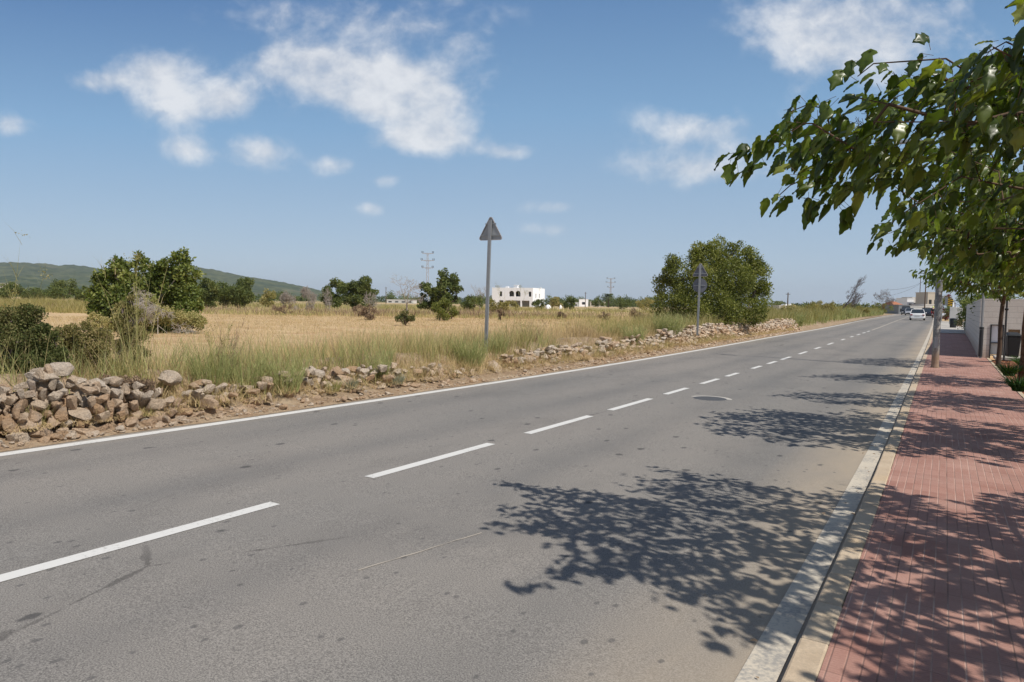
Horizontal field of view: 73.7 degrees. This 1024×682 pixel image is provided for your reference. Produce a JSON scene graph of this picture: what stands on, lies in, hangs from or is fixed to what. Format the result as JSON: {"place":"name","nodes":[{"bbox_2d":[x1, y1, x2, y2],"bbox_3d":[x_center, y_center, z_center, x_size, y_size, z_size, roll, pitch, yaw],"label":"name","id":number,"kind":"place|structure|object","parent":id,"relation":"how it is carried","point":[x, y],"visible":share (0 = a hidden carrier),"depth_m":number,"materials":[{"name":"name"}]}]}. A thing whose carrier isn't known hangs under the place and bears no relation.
{"place":"outdoors","nodes":[
{"label":"outdoors","id":0,"kind":"place"},
{"bbox_2d":[0,275,110,290],"bbox_3d":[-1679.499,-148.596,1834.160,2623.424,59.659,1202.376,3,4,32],"label":"hills","id":1,"kind":"structure","parent":0,"point":[34,282],"depth_m":1454.30,"materials":[{"name":"green plant"}]},
{"bbox_2d":[0,262,341,299],"bbox_3d":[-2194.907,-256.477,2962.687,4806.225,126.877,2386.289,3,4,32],"label":"hills","id":2,"kind":"structure","parent":0,"point":[81,274],"depth_m":2023.41,"materials":[{"name":"green plant"}]},
{"bbox_2d":[0,314,932,681],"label":"road","id":3,"kind":"structure","parent":0,"point":[660,534],"depth_m":4.97,"materials":[{"name":"grey asphalt"}]},
{"bbox_2d":[0,331,868,581],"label":"dashes","id":4,"kind":"object","parent":3,"relation":"on","point":[61,561],"visible":0.94,"depth_m":4.95,"materials":[{"name":"paint"}]},
{"bbox_2d":[0,314,894,455],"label":"edge line","id":5,"kind":"object","parent":3,"relation":"on","point":[128,436],"visible":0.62,"depth_m":9.85,"materials":[{"name":"paint"}]},
{"bbox_2d":[693,396,731,400],"bbox_3d":[3.684,1.073,12.722,0.800,0.009,0.800,3,4,32],"label":"manhole cover","id":6,"kind":"object","parent":3,"relation":"on","point":[713,398],"visible":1,"depth_m":12.73,"materials":[{"name":"metal"}]},
{"bbox_2d":[734,318,933,681],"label":"kerbside line","id":7,"kind":"object","parent":3,"relation":"on","point":[767,658],"visible":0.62,"depth_m":4.21,"materials":[{"name":"paint"}]},
{"bbox_2d":[909,309,926,319],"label":"car","id":8,"kind":"object","parent":3,"relation":"on","point":[917,313],"visible":0.99,"depth_m":88.42,"materials":[{"name":"white paint"}]},
{"bbox_2d":[1,296,995,370],"bbox_3d":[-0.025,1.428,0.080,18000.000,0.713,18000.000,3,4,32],"label":"ground","id":9,"kind":"structure","parent":0,"point":[169,337],"depth_m":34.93,"materials":[{"name":"beige plant"}]},
{"bbox_2d":[0,281,23,298],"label":"hedgerow tree","id":10,"kind":"object","parent":9,"relation":"on","point":[3,291],"visible":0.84,"depth_m":109.15,"materials":[{"name":"green plant"}]},
{"bbox_2d":[19,287,52,299],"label":"hedgerow tree","id":11,"kind":"object","parent":9,"relation":"on","point":[34,292],"visible":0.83,"depth_m":119.67,"materials":[{"name":"green plant"}]},
{"bbox_2d":[0,295,87,313],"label":"dry grass","id":12,"kind":"structure","parent":9,"relation":"on","point":[45,304],"depth_m":56.75,"materials":[{"name":"beige plant"}]},
{"bbox_2d":[47,278,79,298],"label":"hedgerow tree","id":13,"kind":"object","parent":9,"relation":"on","point":[56,289],"visible":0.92,"depth_m":113.86,"materials":[{"name":"green plant"}]},
{"bbox_2d":[70,285,88,301],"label":"hedgerow tree","id":14,"kind":"object","parent":9,"relation":"on","point":[76,292],"visible":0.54,"depth_m":99.44,"materials":[{"name":"green plant"}]},
{"bbox_2d":[82,246,207,332],"bbox_3d":[-14.438,-2.020,27.448,5.176,3.548,3.554,1,3,8],"label":"broad leaf bush","id":15,"kind":"object","parent":9,"relation":"on","point":[177,286],"visible":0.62,"depth_m":26.79,"materials":[{"name":"green plant"}]},
{"bbox_2d":[86,298,207,331],"bbox_3d":[-13.926,-0.908,25.990,4.695,1.541,1.157,1,3,0],"label":"thicket","id":16,"kind":"object","parent":9,"relation":"on","point":[183,317],"visible":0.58,"depth_m":25.90,"materials":[{"name":"green plant"}]},
{"bbox_2d":[128,288,197,334],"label":"dead branches","id":17,"kind":"object","parent":9,"relation":"on","point":[151,309],"visible":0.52,"depth_m":25.24,"materials":[{"name":"brown plant"}]},
{"bbox_2d":[189,277,221,307],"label":"carob tree","id":18,"kind":"object","parent":9,"relation":"on","point":[210,287],"visible":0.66,"depth_m":74.71,"materials":[{"name":"green plant"}]},
{"bbox_2d":[216,277,256,308],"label":"carob tree","id":19,"kind":"object","parent":9,"relation":"on","point":[241,298],"visible":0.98,"depth_m":77.57,"materials":[{"name":"green plant"}]},
{"bbox_2d":[259,288,276,305],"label":"bush","id":20,"kind":"object","parent":9,"relation":"on","point":[268,294],"visible":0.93,"depth_m":94.49,"materials":[{"name":"green plant"}]},
{"bbox_2d":[278,291,296,304],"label":"dead shrub","id":21,"kind":"object","parent":9,"relation":"on","point":[285,297],"visible":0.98,"depth_m":87.83,"materials":[{"name":"grey plant"}]},
{"bbox_2d":[0,311,601,393],"bbox_3d":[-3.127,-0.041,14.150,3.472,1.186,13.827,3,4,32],"label":"roadside weed grass","id":22,"kind":"structure","parent":9,"relation":"on","point":[313,347],"depth_m":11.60,"materials":[{"name":"plant"}]},
{"bbox_2d":[292,285,316,310],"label":"dead shrub","id":23,"kind":"object","parent":9,"relation":"on","point":[305,291],"visible":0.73,"depth_m":73.74,"materials":[{"name":"grey plant"}]},
{"bbox_2d":[0,299,654,319],"bbox_3d":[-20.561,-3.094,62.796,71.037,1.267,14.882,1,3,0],"label":"field edge scrub","id":24,"kind":"object","parent":9,"relation":"on","point":[508,313],"visible":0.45,"depth_m":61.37,"materials":[{"name":"green plant"}]},
{"bbox_2d":[0,329,659,383],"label":"tall straw grass","id":25,"kind":"structure","parent":9,"relation":"on","point":[162,367],"depth_m":13.54,"materials":[{"name":"beige plant"}]},
{"bbox_2d":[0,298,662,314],"bbox_3d":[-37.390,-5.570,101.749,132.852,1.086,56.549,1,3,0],"label":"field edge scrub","id":26,"kind":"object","parent":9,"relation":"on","point":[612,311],"visible":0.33,"depth_m":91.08,"materials":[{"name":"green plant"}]},
{"bbox_2d":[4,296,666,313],"bbox_3d":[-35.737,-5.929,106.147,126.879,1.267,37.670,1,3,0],"label":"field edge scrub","id":27,"kind":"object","parent":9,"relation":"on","point":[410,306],"visible":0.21,"depth_m":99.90,"materials":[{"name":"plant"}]},
{"bbox_2d":[320,277,352,308],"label":"carob tree","id":28,"kind":"object","parent":9,"relation":"on","point":[340,286],"visible":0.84,"depth_m":69.25,"materials":[{"name":"green plant"}]},
{"bbox_2d":[344,275,378,307],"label":"carob tree","id":29,"kind":"object","parent":9,"relation":"on","point":[358,290],"visible":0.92,"depth_m":70.27,"materials":[{"name":"green plant"}]},
{"bbox_2d":[360,304,376,319],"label":"shrub","id":30,"kind":"object","parent":9,"relation":"on","point":[366,313],"visible":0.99,"depth_m":45.99,"materials":[{"name":"brown plant"}]},
{"bbox_2d":[394,309,415,325],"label":"shrub","id":31,"kind":"object","parent":9,"relation":"on","point":[406,319],"visible":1,"depth_m":38.00,"materials":[{"name":"green plant"}]},
{"bbox_2d":[390,274,423,315],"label":"dead tree","id":32,"kind":"object","parent":9,"relation":"on","point":[414,286],"visible":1,"depth_m":51.48,"materials":[{"name":"grey plant"}]},
{"bbox_2d":[416,281,436,311],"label":"fig tree","id":33,"kind":"object","parent":9,"relation":"on","point":[426,288],"visible":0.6,"depth_m":65.58,"materials":[{"name":"green plant"}]},
{"bbox_2d":[431,297,459,320],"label":"bush","id":34,"kind":"object","parent":9,"relation":"on","point":[439,307],"visible":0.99,"depth_m":47.77,"materials":[{"name":"green plant"}]},
{"bbox_2d":[0,314,892,451],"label":"verge","id":35,"kind":"structure","parent":9,"relation":"on","point":[292,403],"depth_m":11.52,"materials":[{"name":"soil"}]},
{"bbox_2d":[0,364,192,447],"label":"dry stone wall","id":36,"kind":"structure","parent":35,"relation":"on","point":[116,397],"depth_m":7.94,"materials":[{"name":"stone"}]},
{"bbox_2d":[32,370,60,382],"bbox_3d":[-5.367,0.411,7.868,0.312,0.164,0.241,3,4,32],"label":"boulder","id":37,"kind":"object","parent":36,"relation":"on","point":[48,377],"visible":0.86,"depth_m":7.80,"materials":[{"name":"stone"}]},
{"bbox_2d":[50,362,74,375],"bbox_3d":[-5.369,0.328,8.111,0.278,0.154,0.249,1,3,-6],"label":"boulder","id":38,"kind":"object","parent":36,"relation":"on","point":[63,368],"visible":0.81,"depth_m":8.05,"materials":[{"name":"stone"}]},
{"bbox_2d":[66,375,89,390],"bbox_3d":[-5.226,0.500,8.190,0.242,0.202,0.217,3,4,32],"label":"boulder","id":39,"kind":"object","parent":36,"relation":"on","point":[73,379],"visible":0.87,"depth_m":8.12,"materials":[{"name":"stone"}]},
{"bbox_2d":[143,399,166,411],"bbox_3d":[-4.568,0.809,8.755,0.173,0.168,0.277,3,4,32],"label":"boulder","id":40,"kind":"object","parent":36,"relation":"on","point":[154,404],"visible":0.98,"depth_m":8.69,"materials":[{"name":"stone"}]},
{"bbox_2d":[158,370,182,385],"bbox_3d":[-4.716,0.506,9.403,0.325,0.210,0.255,3,4,32],"label":"boulder","id":41,"kind":"object","parent":36,"relation":"on","point":[169,377],"visible":0.99,"depth_m":9.34,"materials":[{"name":"stone"}]},
{"bbox_2d":[179,376,288,419],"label":"dry stone wall","id":42,"kind":"structure","parent":35,"relation":"on","point":[262,384],"depth_m":9.78,"materials":[{"name":"stone"}]},
{"bbox_2d":[198,398,218,408],"bbox_3d":[-4.159,0.850,9.391,0.293,0.151,0.143,2,3,10],"label":"boulder","id":43,"kind":"object","parent":42,"relation":"on","point":[210,402],"visible":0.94,"depth_m":9.34,"materials":[{"name":"stone"}]},
{"bbox_2d":[251,344,315,393],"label":"weed clump","id":44,"kind":"object","parent":35,"relation":"on","point":[279,370],"visible":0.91,"depth_m":10.69,"materials":[{"name":"green plant"}]},
{"bbox_2d":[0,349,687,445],"bbox_3d":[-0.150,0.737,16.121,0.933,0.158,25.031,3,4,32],"label":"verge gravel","id":45,"kind":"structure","parent":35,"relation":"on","point":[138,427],"depth_m":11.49,"materials":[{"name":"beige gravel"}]},
{"bbox_2d":[275,362,487,405],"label":"dry stone wall","id":46,"kind":"structure","parent":35,"relation":"on","point":[347,371],"depth_m":12.18,"materials":[{"name":"stone"}]},
{"bbox_2d":[356,336,403,380],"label":"weed clump","id":47,"kind":"object","parent":46,"relation":"on","point":[383,362],"visible":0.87,"depth_m":12.60,"materials":[{"name":"green plant"}]},
{"bbox_2d":[0,327,796,434],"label":"verge grass","id":48,"kind":"structure","parent":35,"relation":"on","point":[460,375],"depth_m":11.96,"materials":[{"name":"plant"}]},
{"bbox_2d":[0,322,813,410],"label":"earth bank","id":49,"kind":"structure","parent":35,"relation":"on","point":[63,379],"depth_m":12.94,"materials":[{"name":"plant"}]},
{"bbox_2d":[2,227,51,323],"bbox_3d":[-6.571,-0.556,8.912,1.357,2.273,1.114,3,4,32],"label":"fennel stalk","id":50,"kind":"object","parent":49,"relation":"on","point":[14,298],"visible":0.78,"depth_m":8.68,"materials":[{"name":"green plant"}]},
{"bbox_2d":[0,303,73,377],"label":"dark shrub","id":51,"kind":"object","parent":49,"relation":"on","point":[29,316],"visible":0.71,"depth_m":8.53,"materials":[{"name":"green plant"}]},
{"bbox_2d":[54,318,120,377],"bbox_3d":[-5.921,0.266,9.342,1.111,1.162,0.756,3,4,32],"label":"dark shrub","id":52,"kind":"object","parent":49,"relation":"on","point":[95,333],"visible":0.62,"depth_m":9.25,"materials":[{"name":"green plant"}]},
{"bbox_2d":[97,346,153,384],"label":"weed clump","id":53,"kind":"object","parent":49,"relation":"on","point":[124,366],"visible":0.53,"depth_m":9.19,"materials":[{"name":"green plant"}]},
{"bbox_2d":[98,373,158,392],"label":"brown scrub","id":54,"kind":"object","parent":49,"relation":"on","point":[149,384],"visible":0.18,"depth_m":8.73,"materials":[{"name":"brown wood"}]},
{"bbox_2d":[111,294,152,369],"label":"dark shrub","id":55,"kind":"object","parent":49,"relation":"on","point":[130,308],"visible":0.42,"depth_m":10.12,"materials":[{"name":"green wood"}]},
{"bbox_2d":[92,250,176,374],"bbox_3d":[-5.524,-0.394,9.754,1.202,1.916,1.126,3,4,32],"label":"fennel stalk","id":56,"kind":"object","parent":49,"relation":"on","point":[136,324],"visible":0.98,"depth_m":9.79,"materials":[{"name":"green plant"}]},
{"bbox_2d":[176,332,246,385],"bbox_3d":[-4.449,0.266,10.122,1.054,0.851,1.081,-1,4,-33],"label":"weed clump","id":57,"kind":"object","parent":49,"relation":"on","point":[206,367],"visible":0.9,"depth_m":10.01,"materials":[{"name":"green plant"}]},
{"bbox_2d":[200,311,234,380],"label":"fennel stalk","id":58,"kind":"object","parent":49,"relation":"on","point":[228,330],"visible":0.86,"depth_m":10.30,"materials":[{"name":"beige plant"}]},
{"bbox_2d":[202,312,248,381],"bbox_3d":[-4.356,0.071,10.485,0.631,1.140,0.679,3,4,32],"label":"fennel stalk","id":59,"kind":"object","parent":49,"relation":"on","point":[228,343],"visible":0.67,"depth_m":10.49,"materials":[{"name":"green plant"}]},
{"bbox_2d":[213,343,276,390],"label":"weed clump","id":60,"kind":"object","parent":49,"relation":"on","point":[253,378],"visible":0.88,"depth_m":10.36,"materials":[{"name":"green plant"}]},
{"bbox_2d":[481,330,517,353],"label":"weed clump","id":61,"kind":"object","parent":49,"relation":"on","point":[502,345],"visible":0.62,"depth_m":16.91,"materials":[{"name":"green plant"}]},
{"bbox_2d":[498,309,544,349],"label":"weed clump","id":62,"kind":"object","parent":49,"relation":"on","point":[521,335],"visible":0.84,"depth_m":18.31,"materials":[{"name":"beige plant"}]},
{"bbox_2d":[554,319,597,337],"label":"weed clump","id":63,"kind":"object","parent":49,"relation":"on","point":[581,330],"visible":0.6,"depth_m":22.55,"materials":[{"name":"plant"}]},
{"bbox_2d":[590,315,624,336],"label":"weed clump","id":64,"kind":"object","parent":49,"relation":"on","point":[610,329],"visible":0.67,"depth_m":24.13,"materials":[{"name":"plant"}]},
{"bbox_2d":[618,321,648,344],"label":"weed clump","id":65,"kind":"object","parent":49,"relation":"on","point":[634,333],"visible":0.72,"depth_m":23.48,"materials":[{"name":"green plant"}]},
{"bbox_2d":[651,310,695,337],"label":"weed clump","id":66,"kind":"object","parent":49,"relation":"on","point":[676,326],"visible":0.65,"depth_m":27.03,"materials":[{"name":"green plant"}]},
{"bbox_2d":[444,333,497,366],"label":"weed clump","id":67,"kind":"object","parent":35,"relation":"on","point":[473,355],"visible":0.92,"depth_m":15.17,"materials":[{"name":"green plant"}]},
{"bbox_2d":[479,217,501,351],"bbox_3d":[-0.549,-1.244,16.509,0.627,3.486,0.076,3,4,28],"label":"road sign","id":68,"kind":"object","parent":35,"relation":"on","point":[490,232],"visible":0.84,"depth_m":16.47,"materials":[{"name":"metal"}]},
{"bbox_2d":[431,268,463,310],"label":"fig tree","id":69,"kind":"object","parent":9,"relation":"on","point":[440,290],"visible":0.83,"depth_m":64.55,"materials":[{"name":"green plant"}]},
{"bbox_2d":[0,284,895,309],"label":"wood","id":70,"kind":"object","parent":9,"relation":"on","point":[613,303],"visible":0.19,"depth_m":366.46,"materials":[{"name":"green plant"}]},
{"bbox_2d":[259,322,654,357],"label":"tall straw grass","id":71,"kind":"structure","parent":9,"relation":"on","point":[462,331],"depth_m":20.14,"materials":[{"name":"beige plant"}]},
{"bbox_2d":[460,294,483,309],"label":"bush","id":72,"kind":"object","parent":9,"relation":"on","point":[474,299],"visible":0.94,"depth_m":89.73,"materials":[{"name":"green plant"}]},
{"bbox_2d":[489,299,509,313],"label":"bush","id":73,"kind":"object","parent":9,"relation":"on","point":[492,305],"visible":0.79,"depth_m":70.00,"materials":[{"name":"green plant"}]},
{"bbox_2d":[492,285,544,306],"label":"house","id":74,"kind":"structure","parent":9,"relation":"on","point":[529,297],"depth_m":205.75,"materials":[{"name":"white paint"}]},
{"bbox_2d":[496,334,672,374],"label":"dry stone wall","id":75,"kind":"structure","parent":9,"relation":"on","point":[605,341],"depth_m":19.67,"materials":[{"name":"stone"}]},
{"bbox_2d":[547,305,815,335],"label":"roadside weed grass","id":76,"kind":"structure","parent":9,"relation":"on","point":[620,320],"depth_m":31.25,"materials":[{"name":"plant"}]},
{"bbox_2d":[693,263,707,334],"bbox_3d":[7.846,-1.742,28.609,0.627,3.026,0.076,3,4,28],"label":"road sign","id":77,"kind":"object","parent":9,"relation":"on","point":[699,284],"visible":1,"depth_m":28.58,"materials":[{"name":"metal"}]},
{"bbox_2d":[649,234,773,326],"bbox_3d":[10.796,-3.118,36.715,6.245,5.458,7.410,3,4,32],"label":"bush","id":78,"kind":"object","parent":9,"relation":"on","point":[730,302],"visible":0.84,"depth_m":35.65,"materials":[{"name":"green plant"}]},
{"bbox_2d":[657,318,803,350],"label":"dry stone wall","id":79,"kind":"structure","parent":9,"relation":"on","point":[707,329],"depth_m":32.45,"materials":[{"name":"stone"}]},
{"bbox_2d":[805,300,835,312],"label":"thicket","id":80,"kind":"object","parent":9,"relation":"on","point":[831,305],"visible":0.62,"depth_m":71.19,"materials":[{"name":"green plant"}]},
{"bbox_2d":[767,307,883,330],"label":"roadside weed grass","id":81,"kind":"structure","parent":9,"relation":"on","point":[858,315],"depth_m":66.68,"materials":[{"name":"plant"}]},
{"bbox_2d":[844,274,866,308],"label":"dead tree","id":82,"kind":"object","parent":9,"relation":"on","point":[854,300],"visible":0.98,"depth_m":79.69,"materials":[{"name":"grey plant"}]},
{"bbox_2d":[781,330,932,681],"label":"kerb","id":83,"kind":"structure","parent":9,"relation":"on","point":[807,659],"depth_m":4.12,"materials":[{"name":"concrete"}]},
{"bbox_2d":[885,305,910,313],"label":"shop building","id":84,"kind":"structure","parent":9,"relation":"on","point":[897,309],"depth_m":187.40,"materials":[{"name":"white paint"}]},
{"bbox_2d":[915,292,934,303],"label":"town building","id":85,"kind":"structure","parent":9,"relation":"on","point":[930,297],"depth_m":231.02,"materials":[{"name":"paint"}]},
{"bbox_2d":[940,321,965,333],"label":"side crossing","id":86,"kind":"object","parent":9,"relation":"on","point":[945,327],"depth_m":55.72,"materials":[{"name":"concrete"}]},
{"bbox_2d":[953,291,988,330],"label":"garden shrub","id":87,"kind":"object","parent":9,"relation":"on","point":[963,312],"visible":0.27,"depth_m":49.87,"materials":[{"name":"green plant"}]},
{"bbox_2d":[964,299,1023,357],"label":"boundary wall","id":88,"kind":"structure","parent":9,"relation":"on","point":[1014,314],"depth_m":24.49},
{"bbox_2d":[989,324,1003,357],"bbox_3d":[17.337,0.021,24.443,0.402,1.220,0.200,3,4,32],"label":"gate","id":89,"kind":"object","parent":88,"relation":"attached to","point":[993,343],"visible":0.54,"depth_m":24.45,"materials":[{"name":"grey metal"}]},
{"bbox_2d":[991,360,1023,393],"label":"planting bed","id":90,"kind":"object","parent":9,"relation":"on","point":[1005,362],"visible":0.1,"depth_m":22.47,"materials":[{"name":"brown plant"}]},
{"bbox_2d":[714,0,1023,237],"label":"street tree","id":91,"kind":"object","parent":90,"relation":"on","point":[999,73],"visible":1,"depth_m":3.84,"materials":[{"name":"green plant"}]},
{"bbox_2d":[867,132,1023,277],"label":"street tree","id":92,"kind":"object","parent":90,"relation":"on","point":[1003,249],"visible":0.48,"depth_m":8.05,"materials":[{"name":"green plant"}]},
{"bbox_2d":[907,195,1023,290],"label":"street tree","id":93,"kind":"object","parent":90,"relation":"on","point":[1007,282],"visible":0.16,"depth_m":11.85,"materials":[{"name":"green plant"}]},
{"bbox_2d":[909,240,1023,381],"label":"street tree","id":94,"kind":"object","parent":90,"relation":"on","point":[963,283],"visible":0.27,"depth_m":15.81,"materials":[{"name":"green plant"}]},
{"bbox_2d":[924,247,1017,366],"bbox_3d":[14.721,-1.134,20.526,4.092,3.942,4.510,3,4,32],"label":"street tree","id":95,"kind":"object","parent":90,"relation":"on","point":[954,288],"visible":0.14,"depth_m":20.97,"materials":[{"name":"green plant"}]},
{"bbox_2d":[986,373,1023,391],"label":"bed plant","id":96,"kind":"object","parent":90,"relation":"on","point":[1015,384],"visible":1,"depth_m":13.05,"materials":[{"name":"green plant"}]},
{"bbox_2d":[987,362,1023,375],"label":"bed plant","id":97,"kind":"object","parent":90,"relation":"on","point":[1008,370],"visible":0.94,"depth_m":16.08,"materials":[{"name":"green plant"}]},
{"bbox_2d":[1005,332,1020,357],"bbox_3d":[16.438,0.134,22.424,0.392,0.843,0.453,2,4,24],"label":"wheelie bin","id":98,"kind":"object","parent":90,"relation":"on","point":[1013,341],"visible":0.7,"depth_m":22.27,"materials":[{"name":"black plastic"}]},
{"bbox_2d":[0,0,1023,307],"label":"sky","id":99,"kind":"structure","parent":0,"point":[311,143],"materials":[{"name":"blue"}]},
{"bbox_2d":[632,303,883,321],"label":"roadside weed grass","id":100,"kind":"structure","parent":0,"point":[810,310],"depth_m":62.78,"materials":[{"name":"plant"}]},
{"bbox_2d":[816,333,1023,681],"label":"pavement","id":101,"kind":"structure","parent":0,"point":[935,592],"depth_m":4.64,"materials":[{"name":"red brick"}]},
{"bbox_2d":[899,139,944,367],"bbox_3d":[12.119,-2.616,20.365,1.397,6.770,0.260,3,4,32],"label":"lamp post","id":102,"kind":"object","parent":101,"relation":"on","point":[936,331],"visible":0.54,"depth_m":20.12,"materials":[{"name":"metal"}]},
{"bbox_2d":[978,293,984,357],"bbox_3d":[16.088,-0.725,23.364,0.138,2.630,0.138,3,4,32],"label":"steel pole","id":103,"kind":"object","parent":101,"relation":"on","point":[981,334],"visible":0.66,"depth_m":23.35,"materials":[{"name":"grey metal"}]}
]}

